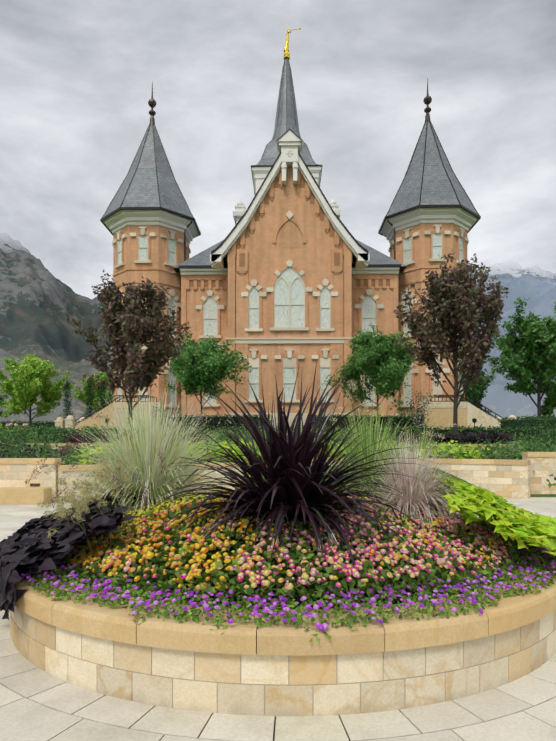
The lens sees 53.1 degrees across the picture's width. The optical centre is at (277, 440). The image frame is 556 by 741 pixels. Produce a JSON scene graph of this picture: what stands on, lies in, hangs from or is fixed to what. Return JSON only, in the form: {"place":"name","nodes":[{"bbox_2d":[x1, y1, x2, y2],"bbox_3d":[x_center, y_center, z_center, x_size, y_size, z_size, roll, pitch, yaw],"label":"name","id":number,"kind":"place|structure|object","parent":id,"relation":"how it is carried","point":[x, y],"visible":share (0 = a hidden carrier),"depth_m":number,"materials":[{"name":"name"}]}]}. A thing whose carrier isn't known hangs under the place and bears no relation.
{"place":"outdoors","nodes":[
{"label":"outdoors","id":0,"kind":"place"},
{"bbox_2d":[152,403,168,426],"bbox_3d":[-8.000,-1.500,37.790,1.598,2.533,1.966,0,0,1],"label":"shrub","id":1,"kind":"object","parent":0,"point":[160,411],"depth_m":37.55,"materials":[{"name":"green plant"}]},
{"bbox_2d":[162,331,252,424],"bbox_3d":[-4.667,-4.092,35.819,6.096,6.086,5.405,0,0,1],"label":"green tree","id":2,"kind":"object","parent":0,"point":[186,372],"depth_m":35.10,"materials":[{"name":"green plant"}]},
{"bbox_2d":[0,239,555,422],"bbox_3d":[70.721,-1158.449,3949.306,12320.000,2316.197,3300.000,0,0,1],"label":"mountains","id":3,"kind":"structure","parent":0,"point":[39,301],"depth_m":3500.84,"materials":[{"name":"grey stone"}]},
{"bbox_2d":[0,447,555,503],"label":"garden walls","id":4,"kind":"structure","parent":0,"point":[503,474],"depth_m":16.06,"materials":[{"name":"beige stone"}]},
{"bbox_2d":[0,0,555,298],"label":"sky","id":5,"kind":"structure","parent":0,"point":[77,77],"materials":[{"name":"grey"}]},
{"bbox_2d":[4,434,555,496],"bbox_3d":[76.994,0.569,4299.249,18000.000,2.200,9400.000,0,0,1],"label":"ground","id":6,"kind":"structure","parent":0,"point":[459,479],"depth_m":17.11,"materials":[{"name":"green plant"}]},
{"bbox_2d":[0,393,7,415],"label":"tree","id":7,"kind":"object","parent":6,"relation":"on","point":[4,396],"visible":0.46,"depth_m":71.45,"materials":[{"name":"green plant"}]},
{"bbox_2d":[0,353,75,420],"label":"lime tree","id":8,"kind":"object","parent":6,"relation":"on","point":[34,376],"depth_m":57.68,"materials":[{"name":"green plant"}]},
{"bbox_2d":[60,380,75,418],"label":"cypress","id":9,"kind":"object","parent":6,"relation":"on","point":[67,387],"depth_m":54.28,"materials":[{"name":"green plant"}]},
{"bbox_2d":[83,378,96,418],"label":"cypress","id":10,"kind":"object","parent":6,"relation":"on","point":[90,397],"depth_m":55.75,"materials":[{"name":"green plant"}]},
{"bbox_2d":[72,371,111,411],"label":"lime tree","id":11,"kind":"object","parent":6,"relation":"on","point":[80,395],"depth_m":65.38,"materials":[{"name":"green plant"}]},
{"bbox_2d":[96,384,106,410],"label":"cypress","id":12,"kind":"object","parent":6,"relation":"on","point":[102,399],"visible":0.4,"depth_m":54.73,"materials":[{"name":"green plant"}]},
{"bbox_2d":[101,382,112,400],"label":"tree","id":13,"kind":"object","parent":6,"relation":"on","point":[109,394],"depth_m":49.90,"materials":[{"name":"green plant"}]},
{"bbox_2d":[54,402,170,429],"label":"entrance stairs","id":14,"kind":"structure","parent":6,"relation":"on","point":[69,420],"depth_m":40.79,"materials":[{"name":"stone"}]},
{"bbox_2d":[75,395,156,425],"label":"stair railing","id":15,"kind":"object","parent":6,"relation":"on","point":[134,397],"visible":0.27,"depth_m":41.14,"materials":[{"name":"grey metal"}]},
{"bbox_2d":[64,270,190,432],"bbox_3d":[-6.674,-3.817,24.940,5.274,7.440,4.684,0,0,1],"label":"purple tree","id":16,"kind":"object","parent":6,"relation":"on","point":[137,334],"depth_m":24.81,"materials":[{"name":"plant"}]},
{"bbox_2d":[0,413,555,486],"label":"garden hedges","id":17,"kind":"object","parent":6,"relation":"on","point":[538,433],"visible":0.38,"depth_m":23.73,"materials":[{"name":"green plant"}]},
{"bbox_2d":[5,412,439,436],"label":"garden blooms","id":18,"kind":"object","parent":17,"relation":"on","point":[26,424],"visible":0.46,"depth_m":19.15,"materials":[{"name":"red plant"}]},
{"bbox_2d":[0,443,555,504],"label":"garden wall caps","id":19,"kind":"object","parent":6,"relation":"on","point":[9,496],"visible":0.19,"depth_m":14.74,"materials":[{"name":"beige stone"}]},
{"bbox_2d":[30,477,555,485],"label":"wall plaques","id":20,"kind":"object","parent":19,"relation":"on","point":[36,484],"depth_m":14.75,"materials":[{"name":"brown metal"}]},
{"bbox_2d":[11,390,555,642],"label":"plants","id":21,"kind":"object","parent":6,"relation":"on","point":[468,502],"visible":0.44,"depth_m":4.71,"materials":[{"name":"green plant"}]},
{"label":"planter soil","id":22,"kind":"structure","parent":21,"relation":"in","visible":0},
{"bbox_2d":[0,488,139,619],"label":"sweet potato vine","id":23,"kind":"object","parent":22,"relation":"on","point":[26,547],"visible":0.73,"depth_m":4.60,"materials":[{"name":"black plant"}]},
{"bbox_2d":[141,362,429,567],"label":"purple fountain grass","id":24,"kind":"object","parent":22,"relation":"on","point":[289,488],"depth_m":4.70,"materials":[{"name":"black plant"}]},
{"bbox_2d":[198,714,451,740],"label":"paving joints","id":25,"kind":"object","parent":6,"relation":"on","point":[275,725],"depth_m":3.19,"materials":[{"name":"grey concrete"}]},
{"bbox_2d":[0,497,555,740],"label":"plaza pavers","id":26,"kind":"object","parent":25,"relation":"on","point":[37,704],"visible":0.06,"depth_m":3.31,"materials":[{"name":"grey stone"}]},
{"bbox_2d":[404,389,435,429],"bbox_3d":[8.992,-1.835,35.383,1.994,3.057,2.494,0,0,1],"label":"rose of sharon","id":27,"kind":"object","parent":6,"relation":"on","point":[418,411],"depth_m":35.14,"materials":[{"name":"plant"}]},
{"bbox_2d":[393,250,508,435],"bbox_3d":[7.887,-4.336,24.709,5.387,8.276,4.793,0,0,1],"label":"purple tree","id":28,"kind":"object","parent":6,"relation":"on","point":[447,304],"depth_m":24.02,"materials":[{"name":"plant"}]},
{"bbox_2d":[409,402,515,429],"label":"entrance stairs","id":29,"kind":"structure","parent":6,"relation":"on","point":[468,412],"depth_m":40.35,"materials":[{"name":"stone"}]},
{"bbox_2d":[423,395,503,426],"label":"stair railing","id":30,"kind":"object","parent":6,"relation":"on","point":[474,420],"visible":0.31,"depth_m":40.68,"materials":[{"name":"grey metal"}]},
{"bbox_2d":[452,349,495,414],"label":"tree","id":31,"kind":"object","parent":6,"relation":"on","point":[476,390],"depth_m":45.16,"materials":[{"name":"green plant"}]},
{"bbox_2d":[487,297,555,417],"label":"green tree","id":32,"kind":"object","parent":6,"relation":"on","point":[530,330],"depth_m":48.94,"materials":[{"name":"green plant"}]},
{"bbox_2d":[10,605,555,715],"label":"planter wall","id":33,"kind":"structure","parent":0,"point":[284,698],"depth_m":3.44,"materials":[{"name":"beige stone"}]},
{"bbox_2d":[14,542,555,655],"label":"planter cap","id":34,"kind":"object","parent":33,"relation":"on","point":[242,637],"visible":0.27,"depth_m":3.47,"materials":[{"name":"beige stone"}]},
{"bbox_2d":[24,628,555,715],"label":"mortar joints","id":35,"kind":"object","parent":33,"relation":"in","point":[288,680],"visible":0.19,"depth_m":3.39,"materials":[{"name":"beige concrete"}]},
{"bbox_2d":[11,368,555,630],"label":"planter flowers","id":36,"kind":"object","parent":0,"point":[369,551],"visible":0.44,"depth_m":4.37,"materials":[{"name":"multicoloured plant"}]},
{"bbox_2d":[112,167,466,414],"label":"brick wall","id":37,"kind":"structure","parent":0,"point":[305,238],"depth_m":41.96,"materials":[{"name":"orange brick"}]},
{"bbox_2d":[111,210,468,431],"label":"stone trim","id":38,"kind":"structure","parent":37,"relation":"attached to","point":[290,361],"depth_m":41.85,"materials":[{"name":"beige stone"}]},
{"bbox_2d":[117,233,462,404],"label":"temple window frames","id":39,"kind":"structure","parent":37,"relation":"in","point":[289,285],"depth_m":43.99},
{"bbox_2d":[118,234,461,403],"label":"window","id":40,"kind":"structure","parent":39,"relation":"in","point":[281,297],"depth_m":41.95,"materials":[{"name":"white glass"}]},
{"bbox_2d":[103,58,477,271],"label":"temple slate roofs","id":41,"kind":"structure","parent":37,"relation":"on","point":[437,188],"depth_m":45.42,"materials":[{"name":"grey stone"}]},
{"bbox_2d":[100,58,480,268],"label":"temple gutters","id":42,"kind":"object","parent":41,"relation":"on","point":[459,205],"visible":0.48,"depth_m":44.61,"materials":[{"name":"grey metal"}]},
{"bbox_2d":[283,28,300,59],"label":"angel statue","id":43,"kind":"object","parent":41,"relation":"on","point":[286,54],"visible":0.96,"depth_m":57.72,"materials":[{"name":"gold metal"}]},
{"bbox_2d":[102,130,477,274],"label":"white temple cornices","id":44,"kind":"object","parent":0,"point":[289,144],"visible":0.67,"depth_m":43.89,"materials":[{"name":"white paint"}]},
{"bbox_2d":[148,78,431,260],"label":"finials","id":45,"kind":"object","parent":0,"point":[427,100],"visible":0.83,"depth_m":46.86,"materials":[{"name":"black metal"}]},
{"bbox_2d":[75,513,514,608],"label":"flowers","id":46,"kind":"object","parent":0,"point":[296,596],"visible":0.02,"depth_m":4.08,"materials":[{"name":"plant"}]},
{"bbox_2d":[324,323,417,419],"bbox_3d":[6.052,-4.325,36.123,6.130,6.550,5.989,0,0,1],"label":"green tree","id":47,"kind":"object","parent":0,"point":[392,377],"depth_m":34.96,"materials":[{"name":"green plant"}]}
]}

